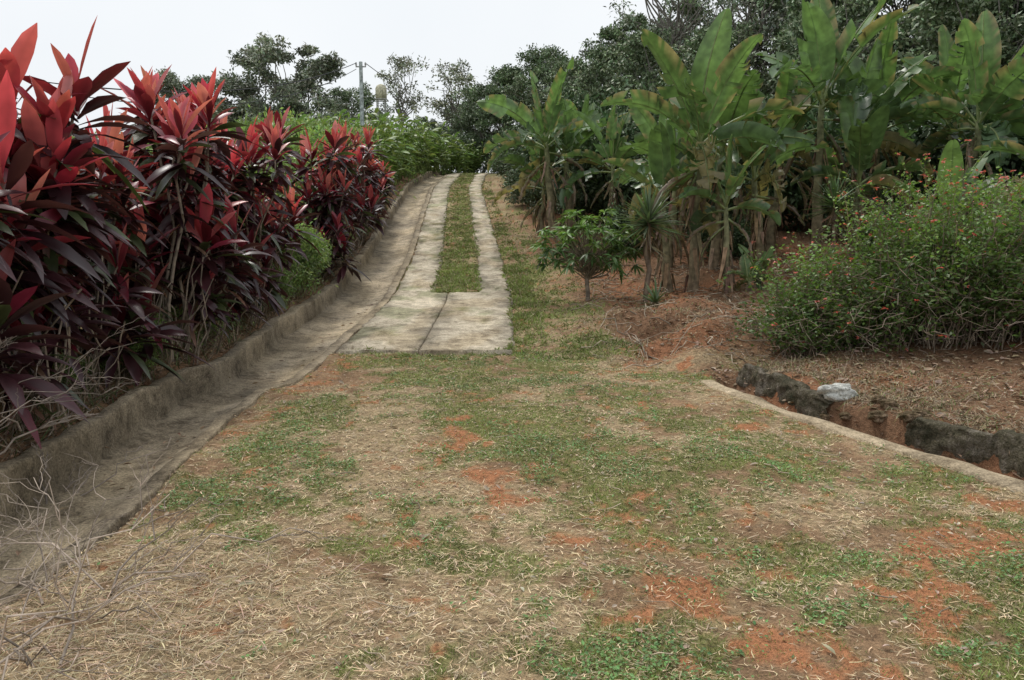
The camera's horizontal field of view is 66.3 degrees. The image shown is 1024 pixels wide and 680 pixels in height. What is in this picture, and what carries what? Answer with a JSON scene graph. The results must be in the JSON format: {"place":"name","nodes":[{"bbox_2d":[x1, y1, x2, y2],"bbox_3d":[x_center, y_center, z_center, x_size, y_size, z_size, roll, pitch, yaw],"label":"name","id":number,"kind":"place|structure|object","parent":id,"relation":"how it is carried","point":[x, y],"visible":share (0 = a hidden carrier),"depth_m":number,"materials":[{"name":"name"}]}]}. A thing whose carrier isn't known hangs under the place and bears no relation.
{"place":"outdoors","nodes":[
{"label":"outdoors","id":0,"kind":"place"},
{"bbox_2d":[0,0,911,172],"label":"sky","id":1,"kind":"structure","parent":0,"point":[195,37],"materials":[{"name":"white"}]},
{"bbox_2d":[0,170,1023,679],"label":"ground","id":2,"kind":"structure","parent":0,"point":[824,662],"depth_m":4.63,"materials":[{"name":"soil"}]},
{"bbox_2d":[0,131,86,438],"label":"cordyline plant","id":3,"kind":"object","parent":2,"relation":"on","point":[10,304],"visible":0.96,"depth_m":4.99,"materials":[{"name":"red plant"}]},
{"bbox_2d":[0,23,137,448],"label":"cordyline plant","id":4,"kind":"object","parent":2,"relation":"on","point":[33,141],"visible":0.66,"depth_m":5.75,"materials":[{"name":"red plant"}]},
{"bbox_2d":[11,17,150,399],"bbox_3d":[-4.046,-0.939,6.105,2.220,3.283,2.101,0,8,0],"label":"cordyline plant","id":5,"kind":"object","parent":2,"relation":"on","point":[67,103],"visible":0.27,"depth_m":6.23,"materials":[{"name":"red plant"}]},
{"bbox_2d":[10,139,167,396],"bbox_3d":[-4.019,-0.688,6.843,1.623,2.833,2.103,0,8,0],"label":"cordyline plant","id":6,"kind":"object","parent":2,"relation":"on","point":[120,255],"visible":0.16,"depth_m":7.09,"materials":[{"name":"red plant"}]},
{"bbox_2d":[69,109,215,387],"bbox_3d":[-4.037,-0.761,7.753,2.042,2.823,2.104,0,8,0],"label":"cordyline plant","id":7,"kind":"object","parent":2,"relation":"on","point":[136,365],"visible":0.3,"depth_m":7.44,"materials":[{"name":"red plant"}]},
{"bbox_2d":[79,93,253,365],"bbox_3d":[-3.828,-1.114,8.548,1.881,3.039,1.738,-2,8,-12],"label":"cordyline plant","id":8,"kind":"object","parent":2,"relation":"on","point":[182,120],"visible":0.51,"depth_m":8.59,"materials":[{"name":"red plant"}]},
{"bbox_2d":[80,65,273,351],"bbox_3d":[-4.027,-1.517,9.347,1.892,3.394,2.052,7,10,40],"label":"cordyline plant","id":9,"kind":"object","parent":2,"relation":"on","point":[142,98],"visible":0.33,"depth_m":9.18,"materials":[{"name":"red plant"}]},
{"bbox_2d":[101,65,254,341],"bbox_3d":[-4.185,-1.597,9.935,1.764,3.661,1.924,-4,9,-26],"label":"cordyline plant","id":10,"kind":"object","parent":2,"relation":"on","point":[150,79],"visible":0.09,"depth_m":9.71,"materials":[{"name":"red plant"}]},
{"bbox_2d":[0,225,376,462],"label":"hedge foot grass","id":11,"kind":"structure","parent":2,"relation":"on","point":[94,397],"depth_m":7.51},
{"bbox_2d":[135,66,247,127],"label":"tropical tree","id":12,"kind":"object","parent":2,"relation":"on","point":[171,80],"visible":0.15,"depth_m":54.35,"materials":[{"name":"green plant"}]},
{"bbox_2d":[0,171,448,611],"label":"concrete gutter","id":13,"kind":"object","parent":2,"relation":"in","point":[158,413],"visible":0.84,"depth_m":7.28,"materials":[{"name":"concrete"}]},
{"bbox_2d":[189,142,287,331],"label":"cordyline plant","id":14,"kind":"object","parent":2,"relation":"on","point":[258,289],"visible":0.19,"depth_m":11.07,"materials":[{"name":"red plant"}]},
{"bbox_2d":[201,106,305,308],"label":"cordyline plant","id":15,"kind":"object","parent":2,"relation":"on","point":[274,223],"visible":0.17,"depth_m":12.56,"materials":[{"name":"red plant"}]},
{"bbox_2d":[209,115,302,321],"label":"cordyline plant","id":16,"kind":"object","parent":2,"relation":"on","point":[275,138],"visible":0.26,"depth_m":11.71,"materials":[{"name":"red plant"}]},
{"bbox_2d":[228,105,328,150],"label":"weedy shrub","id":17,"kind":"object","parent":2,"relation":"on","point":[293,123],"visible":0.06,"depth_m":35.21,"materials":[{"name":"green plant"}]},
{"bbox_2d":[206,32,357,131],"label":"tropical tree","id":18,"kind":"object","parent":2,"relation":"on","point":[255,61],"visible":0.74,"depth_m":52.46,"materials":[{"name":"green plant"}]},
{"bbox_2d":[244,183,325,305],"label":"cordyline plant","id":19,"kind":"object","parent":2,"relation":"on","point":[293,220],"visible":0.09,"depth_m":13.74,"materials":[{"name":"red plant"}]},
{"bbox_2d":[277,240,337,294],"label":"roadside weed","id":20,"kind":"object","parent":2,"relation":"on","point":[299,276],"visible":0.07,"depth_m":14.30,"materials":[{"name":"green plant"}]},
{"bbox_2d":[286,218,333,295],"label":"roadside weed","id":21,"kind":"object","parent":2,"relation":"on","point":[313,255],"visible":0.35,"depth_m":14.65,"materials":[{"name":"green plant"}]},
{"bbox_2d":[277,167,370,283],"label":"cordyline plant","id":22,"kind":"object","parent":2,"relation":"on","point":[338,229],"visible":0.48,"depth_m":16.95,"materials":[{"name":"red plant"}]},
{"bbox_2d":[290,115,362,270],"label":"cordyline plant","id":23,"kind":"object","parent":2,"relation":"on","point":[325,170],"visible":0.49,"depth_m":17.14,"materials":[{"name":"red plant"}]},
{"bbox_2d":[247,118,415,199],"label":"weedy shrub","id":24,"kind":"object","parent":2,"relation":"on","point":[313,139],"visible":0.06,"depth_m":28.22,"materials":[{"name":"green plant"}]},
{"bbox_2d":[295,151,371,264],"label":"cordyline plant","id":25,"kind":"object","parent":2,"relation":"on","point":[351,228],"visible":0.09,"depth_m":18.51,"materials":[{"name":"red plant"}]},
{"bbox_2d":[308,139,374,254],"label":"cordyline plant","id":26,"kind":"object","parent":2,"relation":"on","point":[361,181],"visible":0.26,"depth_m":20.57,"materials":[{"name":"red plant"}]},
{"bbox_2d":[327,120,389,245],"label":"cordyline plant","id":27,"kind":"object","parent":2,"relation":"on","point":[368,135],"visible":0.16,"depth_m":21.85,"materials":[{"name":"red plant"}]},
{"bbox_2d":[321,81,395,123],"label":"tropical tree","id":28,"kind":"object","parent":2,"relation":"on","point":[346,96],"visible":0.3,"depth_m":63.29,"materials":[{"name":"green plant"}]},
{"bbox_2d":[346,126,388,238],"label":"cordyline plant","id":29,"kind":"object","parent":2,"relation":"on","point":[357,139],"visible":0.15,"depth_m":23.28,"materials":[{"name":"red plant"}]},
{"bbox_2d":[330,119,414,183],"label":"ginger clump","id":30,"kind":"object","parent":2,"relation":"on","point":[382,149],"visible":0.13,"depth_m":34.25,"materials":[{"name":"green plant"}]},
{"bbox_2d":[0,302,745,679],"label":"dead branch pile","id":31,"kind":"object","parent":2,"relation":"on","point":[38,592],"visible":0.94,"depth_m":3.48,"materials":[{"name":"plant"}]},
{"bbox_2d":[335,112,415,184],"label":"ginger clump","id":32,"kind":"object","parent":2,"relation":"on","point":[386,135],"visible":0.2,"depth_m":36.79,"materials":[{"name":"green plant"}]},
{"bbox_2d":[356,108,422,177],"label":"ginger clump","id":33,"kind":"object","parent":2,"relation":"on","point":[405,135],"visible":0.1,"depth_m":40.08,"materials":[{"name":"green plant"}]},
{"bbox_2d":[375,52,431,122],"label":"tropical tree","id":34,"kind":"object","parent":2,"relation":"on","point":[401,64],"visible":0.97,"depth_m":64.74,"materials":[{"name":"green plant"}]},
{"bbox_2d":[372,113,438,176],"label":"ginger clump","id":35,"kind":"object","parent":2,"relation":"on","point":[419,137],"visible":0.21,"depth_m":43.79,"materials":[{"name":"green plant"}]},
{"bbox_2d":[387,115,452,172],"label":"ginger clump","id":36,"kind":"object","parent":2,"relation":"on","point":[426,145],"visible":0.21,"depth_m":47.72,"materials":[{"name":"green plant"}]},
{"bbox_2d":[335,173,514,354],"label":"concrete driveway","id":37,"kind":"structure","parent":2,"relation":"on","point":[413,315],"depth_m":14.29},
{"bbox_2d":[409,123,455,172],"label":"ginger clump","id":38,"kind":"object","parent":2,"relation":"on","point":[435,165],"visible":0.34,"depth_m":51.45,"materials":[{"name":"green plant"}]},
{"bbox_2d":[420,57,476,172],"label":"tropical tree","id":39,"kind":"object","parent":2,"relation":"on","point":[469,77],"visible":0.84,"depth_m":67.14,"materials":[{"name":"green plant"}]},
{"bbox_2d":[437,132,474,175],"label":"ginger clump","id":40,"kind":"object","parent":2,"relation":"on","point":[458,160],"visible":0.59,"depth_m":55.36,"materials":[{"name":"green plant"}]},
{"bbox_2d":[446,83,496,172],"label":"tropical tree","id":41,"kind":"object","parent":2,"relation":"on","point":[465,120],"visible":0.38,"depth_m":63.11,"materials":[{"name":"green plant"}]},
{"bbox_2d":[463,63,547,147],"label":"tropical tree","id":42,"kind":"object","parent":2,"relation":"on","point":[501,76],"visible":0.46,"depth_m":58.85,"materials":[{"name":"green plant"}]},
{"bbox_2d":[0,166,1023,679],"bbox_3d":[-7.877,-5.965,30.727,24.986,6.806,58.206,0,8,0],"label":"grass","id":43,"kind":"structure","parent":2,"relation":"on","point":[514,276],"depth_m":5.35,"materials":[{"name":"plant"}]},
{"bbox_2d":[0,297,1023,679],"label":"dry straw","id":44,"kind":"object","parent":2,"relation":"on","point":[360,607],"visible":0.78,"depth_m":3.94,"materials":[{"name":"plant"}]},
{"bbox_2d":[0,223,1023,679],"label":"dead leaf litter","id":45,"kind":"object","parent":2,"relation":"on","point":[940,413],"visible":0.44,"depth_m":6.73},
{"bbox_2d":[14,301,1023,679],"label":"pebbles","id":46,"kind":"object","parent":2,"relation":"on","point":[588,537],"visible":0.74,"depth_m":4.47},
{"bbox_2d":[497,160,556,206],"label":"coffee shrub","id":47,"kind":"object","parent":2,"relation":"on","point":[515,178],"visible":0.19,"depth_m":31.35,"materials":[{"name":"green plant"}]},
{"bbox_2d":[502,43,569,124],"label":"tropical tree","id":48,"kind":"object","parent":2,"relation":"on","point":[541,67],"visible":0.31,"depth_m":57.89,"materials":[{"name":"green plant"}]},
{"bbox_2d":[476,57,605,237],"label":"banana plant","id":49,"kind":"object","parent":2,"relation":"on","point":[498,105],"visible":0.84,"depth_m":23.05,"materials":[{"name":"green plant"}]},
{"bbox_2d":[491,131,596,235],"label":"banana plant","id":50,"kind":"object","parent":2,"relation":"on","point":[512,158],"visible":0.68,"depth_m":24.46,"materials":[{"name":"green plant"}]},
{"bbox_2d":[500,54,602,135],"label":"tropical tree","id":51,"kind":"object","parent":2,"relation":"on","point":[524,80],"visible":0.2,"depth_m":49.48,"materials":[{"name":"green plant"}]},
{"bbox_2d":[91,253,1023,679],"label":"fallen twigs","id":52,"kind":"object","parent":2,"relation":"on","point":[621,371],"visible":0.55,"depth_m":10.28,"materials":[{"name":"brown plant"}]},
{"bbox_2d":[518,97,610,231],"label":"banana plant","id":53,"kind":"object","parent":2,"relation":"on","point":[577,139],"visible":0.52,"depth_m":24.12,"materials":[{"name":"green plant"}]},
{"bbox_2d":[522,78,631,128],"bbox_3d":[3.789,-9.804,37.097,6.756,5.198,5.578,0,8,-1],"label":"tree","id":54,"kind":"object","parent":2,"relation":"on","point":[578,99],"visible":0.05,"depth_m":36.57,"materials":[{"name":"green plant"}]},
{"bbox_2d":[540,55,623,106],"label":"tropical tree","id":55,"kind":"object","parent":2,"relation":"on","point":[595,75],"visible":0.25,"depth_m":43.63,"materials":[{"name":"green plant"}]},
{"bbox_2d":[556,187,608,225],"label":"coffee shrub","id":56,"kind":"object","parent":2,"relation":"on","point":[594,208],"visible":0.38,"depth_m":24.96,"materials":[{"name":"green plant"}]},
{"bbox_2d":[529,209,645,300],"bbox_3d":[1.391,-1.526,14.525,2.214,1.787,1.885,0,8,0],"label":"mango tree","id":57,"kind":"object","parent":2,"relation":"on","point":[588,261],"visible":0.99,"depth_m":14.36,"materials":[{"name":"green plant"}]},
{"bbox_2d":[552,105,648,235],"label":"banana plant","id":58,"kind":"object","parent":2,"relation":"on","point":[614,128],"visible":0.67,"depth_m":21.94,"materials":[{"name":"green plant"}]},
{"bbox_2d":[557,107,655,222],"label":"banana plant","id":59,"kind":"object","parent":2,"relation":"on","point":[628,190],"visible":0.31,"depth_m":24.58,"materials":[{"name":"green plant"}]},
{"bbox_2d":[575,12,680,97],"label":"tropical tree","id":60,"kind":"object","parent":2,"relation":"on","point":[614,32],"visible":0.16,"depth_m":54.03,"materials":[{"name":"green plant"}]},
{"bbox_2d":[601,202,660,254],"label":"coffee shrub","id":61,"kind":"object","parent":2,"relation":"on","point":[629,244],"visible":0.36,"depth_m":20.16,"materials":[{"name":"green plant"}]},
{"bbox_2d":[594,26,699,106],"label":"tropical tree","id":62,"kind":"object","parent":2,"relation":"on","point":[633,43],"visible":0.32,"depth_m":41.60,"materials":[{"name":"green plant"}]},
{"bbox_2d":[615,182,687,301],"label":"yucca plant","id":63,"kind":"object","parent":2,"relation":"on","point":[649,216],"visible":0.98,"depth_m":14.02,"materials":[{"name":"green plant"}]},
{"bbox_2d":[602,118,717,291],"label":"banana plant","id":64,"kind":"object","parent":2,"relation":"on","point":[664,169],"visible":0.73,"depth_m":15.24,"materials":[{"name":"green plant"}]},
{"bbox_2d":[603,0,739,58],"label":"tropical tree","id":65,"kind":"object","parent":2,"relation":"on","point":[675,36],"visible":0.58,"depth_m":45.08,"materials":[{"name":"green plant"}]},
{"bbox_2d":[613,98,747,251],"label":"banana plant","id":66,"kind":"object","parent":2,"relation":"on","point":[645,121],"visible":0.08,"depth_m":20.05,"materials":[{"name":"green plant"}]},
{"bbox_2d":[619,116,743,267],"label":"banana plant","id":67,"kind":"object","parent":2,"relation":"on","point":[644,146],"visible":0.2,"depth_m":17.96,"materials":[{"name":"green plant"}]},
{"bbox_2d":[647,0,736,90],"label":"tropical tree","id":68,"kind":"object","parent":2,"relation":"on","point":[685,10],"visible":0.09,"depth_m":52.75,"materials":[{"name":"green plant"}]},
{"bbox_2d":[600,8,804,292],"bbox_3d":[3.518,-3.294,14.672,2.726,5.437,3.346,-7,11,-41],"label":"banana plant","id":69,"kind":"object","parent":2,"relation":"on","point":[701,96],"visible":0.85,"depth_m":14.29,"materials":[{"name":"green plant"}]},
{"bbox_2d":[682,213,753,259],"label":"coffee shrub","id":70,"kind":"object","parent":2,"relation":"on","point":[739,237],"visible":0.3,"depth_m":18.23,"materials":[{"name":"green plant"}]},
{"bbox_2d":[657,18,798,102],"bbox_3d":[10.769,-11.831,38.442,7.585,7.796,7.925,5,9,32],"label":"tropical tree","id":71,"kind":"object","parent":2,"relation":"on","point":[779,44],"visible":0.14,"depth_m":37.60,"materials":[{"name":"green plant"}]},
{"bbox_2d":[679,134,780,294],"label":"banana plant","id":72,"kind":"object","parent":2,"relation":"on","point":[732,185],"visible":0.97,"depth_m":14.13,"materials":[{"name":"green plant"}]},
{"bbox_2d":[677,0,792,74],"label":"tropical tree","id":73,"kind":"object","parent":2,"relation":"on","point":[764,12],"visible":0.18,"depth_m":43.73,"materials":[{"name":"green plant"}]},
{"bbox_2d":[668,69,814,269],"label":"banana plant","id":74,"kind":"object","parent":2,"relation":"on","point":[736,109],"visible":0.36,"depth_m":16.01,"materials":[{"name":"green plant"}]},
{"bbox_2d":[723,254,776,292],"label":"banana plant","id":75,"kind":"object","parent":2,"relation":"on","point":[746,270],"visible":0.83,"depth_m":14.09,"materials":[{"name":"green plant"}]},
{"bbox_2d":[675,82,828,270],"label":"banana plant","id":76,"kind":"object","parent":2,"relation":"on","point":[758,234],"visible":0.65,"depth_m":16.08,"materials":[{"name":"green plant"}]},
{"bbox_2d":[731,0,800,99],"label":"tropical tree","id":77,"kind":"object","parent":2,"relation":"on","point":[776,9],"visible":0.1,"depth_m":45.86,"materials":[{"name":"green plant"}]},
{"bbox_2d":[692,95,843,231],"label":"coffee shrub","id":78,"kind":"object","parent":2,"relation":"on","point":[792,192],"visible":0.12,"depth_m":20.99,"materials":[{"name":"green plant"}]},
{"bbox_2d":[715,59,840,256],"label":"banana plant","id":79,"kind":"object","parent":2,"relation":"on","point":[785,83],"visible":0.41,"depth_m":17.95,"materials":[{"name":"green plant"}]},
{"bbox_2d":[736,363,832,417],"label":"stone retaining wall","id":80,"kind":"structure","parent":2,"relation":"on","point":[803,397],"depth_m":8.02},
{"bbox_2d":[575,283,1023,453],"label":"leaf litter","id":81,"kind":"object","parent":2,"relation":"on","point":[865,395],"visible":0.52,"depth_m":7.65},
{"bbox_2d":[739,0,898,66],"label":"tropical tree","id":82,"kind":"object","parent":2,"relation":"on","point":[776,21],"visible":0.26,"depth_m":41.25,"materials":[{"name":"green plant"}]},
{"bbox_2d":[800,168,865,272],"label":"yucca plant","id":83,"kind":"object","parent":2,"relation":"on","point":[834,213],"visible":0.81,"depth_m":15.36,"materials":[{"name":"green plant"}]},
{"bbox_2d":[760,0,905,96],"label":"tropical tree","id":84,"kind":"object","parent":2,"relation":"on","point":[794,8],"visible":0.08,"depth_m":38.06,"materials":[{"name":"green plant"}]},
{"bbox_2d":[763,0,906,125],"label":"tropical tree","id":85,"kind":"object","parent":2,"relation":"on","point":[853,8],"visible":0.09,"depth_m":31.84,"materials":[{"name":"green plant"}]},
{"bbox_2d":[755,0,918,261],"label":"banana plant","id":86,"kind":"object","parent":2,"relation":"on","point":[823,47],"visible":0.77,"depth_m":16.46,"materials":[{"name":"green plant"}]},
{"bbox_2d":[817,383,857,401],"bbox_3d":[3.095,0.497,7.444,0.366,0.173,0.240,0,8,0],"label":"rock","id":87,"kind":"object","parent":2,"relation":"on","point":[835,392],"visible":0.88,"depth_m":7.36,"materials":[{"name":"stone"}]},
{"bbox_2d":[704,231,990,363],"bbox_3d":[4.023,-0.485,9.675,3.285,1.698,3.062,0,8,0],"label":"flowering bush","id":88,"kind":"object","parent":2,"relation":"on","point":[795,314],"visible":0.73,"depth_m":9.21,"materials":[{"name":"green plant"}]},
{"bbox_2d":[786,122,926,231],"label":"coffee shrub","id":89,"kind":"object","parent":2,"relation":"on","point":[843,148],"visible":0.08,"depth_m":21.10,"materials":[{"name":"green plant"}]},
{"bbox_2d":[790,90,927,262],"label":"banana plant","id":90,"kind":"object","parent":2,"relation":"on","point":[862,142],"visible":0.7,"depth_m":15.92,"materials":[{"name":"green plant"}]},
{"bbox_2d":[822,167,899,241],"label":"coffee shrub","id":91,"kind":"object","parent":2,"relation":"on","point":[883,197],"visible":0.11,"depth_m":18.79,"materials":[{"name":"green plant"}]},
{"bbox_2d":[701,380,1023,492],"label":"concrete curb","id":92,"kind":"object","parent":2,"relation":"on","point":[988,476],"visible":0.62,"depth_m":6.17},
{"bbox_2d":[786,39,945,246],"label":"banana plant","id":93,"kind":"object","parent":2,"relation":"on","point":[856,68],"visible":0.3,"depth_m":17.45,"materials":[{"name":"green plant"}]},
{"bbox_2d":[824,21,963,240],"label":"banana plant","id":94,"kind":"object","parent":2,"relation":"on","point":[889,58],"visible":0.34,"depth_m":17.56,"materials":[{"name":"green plant"}]},
{"bbox_2d":[775,138,1023,353],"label":"flowering bush","id":95,"kind":"object","parent":2,"relation":"on","point":[966,291],"visible":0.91,"depth_m":8.60,"materials":[{"name":"green plant"}]},
{"bbox_2d":[898,24,1000,243],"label":"banana plant","id":96,"kind":"object","parent":2,"relation":"on","point":[949,48],"visible":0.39,"depth_m":17.09,"materials":[{"name":"green plant"}]},
{"bbox_2d":[878,0,1023,93],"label":"tropical tree","id":97,"kind":"object","parent":2,"relation":"on","point":[927,15],"visible":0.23,"depth_m":28.50,"materials":[{"name":"green plant"}]},
{"bbox_2d":[892,139,1010,233],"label":"banana plant","id":98,"kind":"object","parent":2,"relation":"on","point":[952,151],"visible":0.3,"depth_m":13.64,"materials":[{"name":"green plant"}]},
{"bbox_2d":[880,61,1023,211],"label":"coffee shrub","id":99,"kind":"object","parent":2,"relation":"on","point":[922,136],"visible":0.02,"depth_m":19.80,"materials":[{"name":"green plant"}]},
{"bbox_2d":[885,158,1023,330],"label":"flowering bush","id":100,"kind":"object","parent":2,"relation":"on","point":[979,209],"visible":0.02,"depth_m":9.88,"materials":[{"name":"green plant"}]},
{"bbox_2d":[905,417,1023,477],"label":"stone retaining wall","id":101,"kind":"structure","parent":2,"relation":"on","point":[968,444],"depth_m":6.01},
{"bbox_2d":[907,10,1023,229],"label":"banana plant","id":102,"kind":"object","parent":2,"relation":"on","point":[981,38],"visible":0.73,"depth_m":15.42,"materials":[{"name":"green plant"}]},
{"bbox_2d":[918,0,1023,62],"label":"tropical tree","id":103,"kind":"object","parent":2,"relation":"on","point":[1013,36],"visible":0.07,"depth_m":30.53,"materials":[{"name":"green plant"}]},
{"bbox_2d":[926,103,1023,219],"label":"coffee shrub","id":104,"kind":"object","parent":2,"relation":"on","point":[1016,162],"visible":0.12,"depth_m":16.19,"materials":[{"name":"green plant"}]},
{"bbox_2d":[961,76,1023,157],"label":"banana plant","id":105,"kind":"object","parent":2,"relation":"on","point":[1017,128],"visible":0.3,"depth_m":15.39,"materials":[{"name":"green plant"}]},
{"bbox_2d":[974,140,1023,216],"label":"banana plant","id":106,"kind":"object","parent":2,"relation":"on","point":[1014,147],"visible":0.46,"depth_m":13.01,"materials":[{"name":"green plant"}]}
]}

